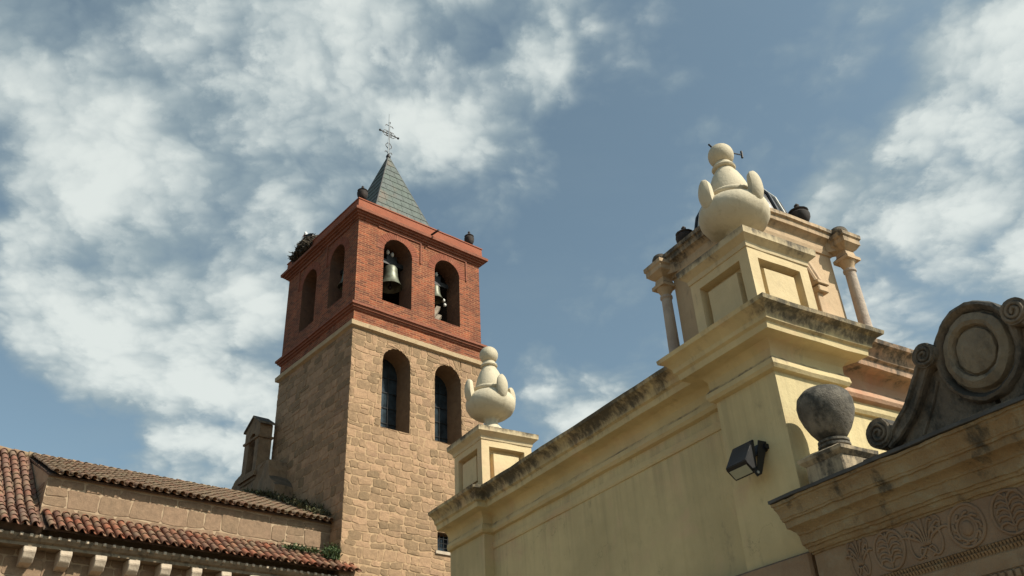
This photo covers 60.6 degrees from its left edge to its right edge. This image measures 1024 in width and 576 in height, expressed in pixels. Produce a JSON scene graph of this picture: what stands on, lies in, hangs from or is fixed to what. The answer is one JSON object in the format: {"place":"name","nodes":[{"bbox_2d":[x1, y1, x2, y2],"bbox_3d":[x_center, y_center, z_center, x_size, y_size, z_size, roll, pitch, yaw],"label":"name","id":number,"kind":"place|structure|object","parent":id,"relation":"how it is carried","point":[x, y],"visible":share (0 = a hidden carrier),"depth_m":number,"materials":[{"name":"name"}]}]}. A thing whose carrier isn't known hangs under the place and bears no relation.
{"place":"outdoors","nodes":[
{"label":"outdoors","id":0,"kind":"place"},
{"bbox_2d":[0,0,1023,488],"label":"sky","id":1,"kind":"structure","parent":0,"point":[163,163],"materials":[{"name":"blue"}]},
{"bbox_2d":[428,224,914,575],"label":"plastered chapel","id":2,"kind":"structure","parent":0,"point":[637,480],"depth_m":9.15,"materials":[{"name":"yellow paint"}]},
{"bbox_2d":[464,346,515,427],"bbox_3d":[-0.350,1.676,14.050,0.794,1.636,0.794,-13,-33,15],"label":"stone urn","id":3,"kind":"object","parent":2,"relation":"on","point":[490,398],"visible":0.97,"depth_m":13.74,"materials":[{"name":"beige stone"}]},
{"bbox_2d":[698,143,770,242],"bbox_3d":[2.493,-1.028,10.012,0.792,1.728,0.794,-13,-33,15],"label":"stone urn","id":4,"kind":"object","parent":2,"relation":"on","point":[730,198],"visible":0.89,"depth_m":9.68,"materials":[{"name":"stone"}]},
{"bbox_2d":[726,440,768,480],"bbox_3d":[2.156,1.598,8.024,0.295,0.364,0.314,15,-36,-27],"label":"floodlight","id":5,"kind":"object","parent":2,"relation":"attached to","point":[742,463],"visible":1,"depth_m":7.96,"materials":[{"name":"black metal"}]},
{"bbox_2d":[643,189,872,352],"bbox_3d":[2.886,-0.116,10.404,1.890,2.653,1.753,15,-36,-27],"label":"roof turret","id":6,"kind":"object","parent":2,"relation":"on","point":[840,244],"visible":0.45,"depth_m":10.23,"materials":[{"name":"beige stone"}]},
{"bbox_2d":[675,226,692,242],"bbox_3d":[2.151,-0.599,10.864,0.239,0.400,0.233,15,-36,-27],"label":"turret finial","id":7,"kind":"object","parent":6,"relation":"on","point":[682,233],"visible":0.48,"depth_m":10.82,"materials":[{"name":"grey stone"}]},
{"bbox_2d":[788,203,810,221],"bbox_3d":[3.484,-0.844,10.615,0.258,0.431,0.251,15,-36,-27],"label":"turret finial","id":8,"kind":"object","parent":6,"relation":"on","point":[800,212],"visible":0.48,"depth_m":10.53,"materials":[{"name":"grey stone"}]},
{"bbox_2d":[768,297,1023,575],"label":"carved portal","id":9,"kind":"object","parent":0,"point":[936,488],"visible":1,"depth_m":6.35,"materials":[{"name":"stone"}]},
{"bbox_2d":[796,384,878,482],"bbox_3d":[2.796,1.338,7.620,0.489,1.018,0.488,15,-36,-27],"label":"ball finial","id":10,"kind":"object","parent":9,"relation":"on","point":[825,414],"visible":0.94,"depth_m":7.55,"materials":[{"name":"stone"}]},
{"label":"ground","id":11,"kind":"structure","parent":0,"visible":0},
{"bbox_2d":[0,446,361,575],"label":"church nave","id":12,"kind":"structure","parent":11,"relation":"on","point":[60,516],"depth_m":25.11,"materials":[{"name":"tile"}]},
{"bbox_2d":[242,486,277,497],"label":"ridge weeds","id":13,"kind":"object","parent":12,"relation":"on","point":[268,493],"visible":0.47,"depth_m":31.20,"materials":[{"name":"green plant"}]},
{"bbox_2d":[232,459,292,498],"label":"masonry spur","id":14,"kind":"structure","parent":12,"relation":"on","point":[271,475],"depth_m":32.51,"materials":[{"name":"stone"}]},
{"bbox_2d":[237,415,275,487],"bbox_3d":[-9.985,6.357,34.373,0.730,2.798,1.488,22,-39,-34],"label":"bellcote","id":15,"kind":"object","parent":14,"relation":"on","point":[258,431],"visible":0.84,"depth_m":34.18,"materials":[{"name":"stone"}]},
{"bbox_2d":[277,539,321,554],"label":"roof grass","id":16,"kind":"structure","parent":12,"relation":"on","point":[302,548],"depth_m":27.50,"materials":[{"name":"green plant"}]},
{"bbox_2d":[269,493,331,516],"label":"wall weeds","id":17,"kind":"object","parent":12,"relation":"on","point":[303,505],"depth_m":29.79,"materials":[{"name":"green plant"}]},
{"bbox_2d":[319,543,342,559],"bbox_3d":[-5.761,8.369,28.010,0.922,0.676,1.218,-3,-32,0],"label":"roof shrub","id":18,"kind":"object","parent":12,"relation":"on","point":[331,552],"visible":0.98,"depth_m":27.80,"materials":[{"name":"green plant"}]},
{"bbox_2d":[271,114,487,575],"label":"bell tower","id":19,"kind":"structure","parent":11,"relation":"on","point":[374,420],"depth_m":33.42,"materials":[{"name":"stone"}]},
{"bbox_2d":[287,233,316,263],"bbox_3d":[-8.905,-1.693,38.389,1.315,1.242,1.990,22,-39,-34],"label":"stork nest","id":20,"kind":"object","parent":19,"relation":"on","point":[305,243],"visible":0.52,"depth_m":38.02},
{"bbox_2d":[303,232,313,237],"bbox_3d":[-9.015,-2.299,38.881,0.500,0.827,1.381,22,-39,-34],"label":"stork","id":21,"kind":"object","parent":20,"relation":"on","point":[306,234],"visible":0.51,"depth_m":38.53},
{"bbox_2d":[337,268,343,290],"bbox_3d":[-6.593,-0.564,35.409,0.966,1.404,0.836,-8,-32,8],"label":"bell","id":22,"kind":"object","parent":19,"relation":"hanging from","point":[340,286],"visible":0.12,"depth_m":35.26,"materials":[{"name":"brown metal"}]},
{"bbox_2d":[357,186,367,199],"bbox_3d":[-6.136,-3.814,35.967,0.451,0.943,0.440,22,-39,-34],"label":"pot finial","id":23,"kind":"object","parent":19,"relation":"on","point":[362,192],"visible":0.75,"depth_m":35.83,"materials":[{"name":"grey stone"}]},
{"bbox_2d":[382,250,402,293],"bbox_3d":[-4.962,-0.698,35.836,1.118,1.780,0.997,-3,-32,-1],"label":"bell","id":24,"kind":"object","parent":19,"relation":"hanging from","point":[392,284],"visible":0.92,"depth_m":35.75,"materials":[{"name":"silver metal"}]},
{"bbox_2d":[380,349,410,433],"bbox_3d":[-4.587,3.931,32.715,1.250,3.280,0.950,22,-39,-34],"label":"window","id":25,"kind":"structure","parent":19,"relation":"in","point":[396,370],"depth_m":33.24,"materials":[{"name":"glass"}]},
{"bbox_2d":[435,306,441,319],"bbox_3d":[-3.173,1.124,36.070,0.352,1.117,0.761,-24,-37,30],"label":"timber prop","id":26,"kind":"object","parent":19,"relation":"on","point":[437,310],"visible":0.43,"depth_m":36.16,"materials":[{"name":"beige wood"}]},
{"bbox_2d":[435,272,447,306],"bbox_3d":[-3.258,0.016,37.067,1.193,1.620,0.719,4,-32,-12],"label":"bell","id":27,"kind":"object","parent":19,"relation":"hanging from","point":[439,285],"visible":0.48,"depth_m":37.05,"materials":[{"name":"silver metal"}]},
{"bbox_2d":[435,532,450,555],"bbox_3d":[-2.429,9.074,30.899,0.900,0.770,0.420,22,-39,-34],"label":"small window","id":28,"kind":"structure","parent":19,"relation":"in","point":[442,538],"depth_m":31.01,"materials":[{"name":"metal"}]},
{"bbox_2d":[435,365,461,443],"bbox_3d":[-2.762,4.660,34.058,1.270,3.280,0.950,22,-39,-34],"label":"window","id":29,"kind":"structure","parent":19,"relation":"in","point":[448,419],"depth_m":34.62,"materials":[{"name":"glass"}]},
{"bbox_2d":[464,231,473,244],"bbox_3d":[-1.913,-2.117,39.162,0.451,1.019,0.440,22,-39,-34],"label":"pot finial","id":30,"kind":"object","parent":19,"relation":"on","point":[469,238],"visible":0.67,"depth_m":39.02,"materials":[{"name":"grey stone"}]}
]}

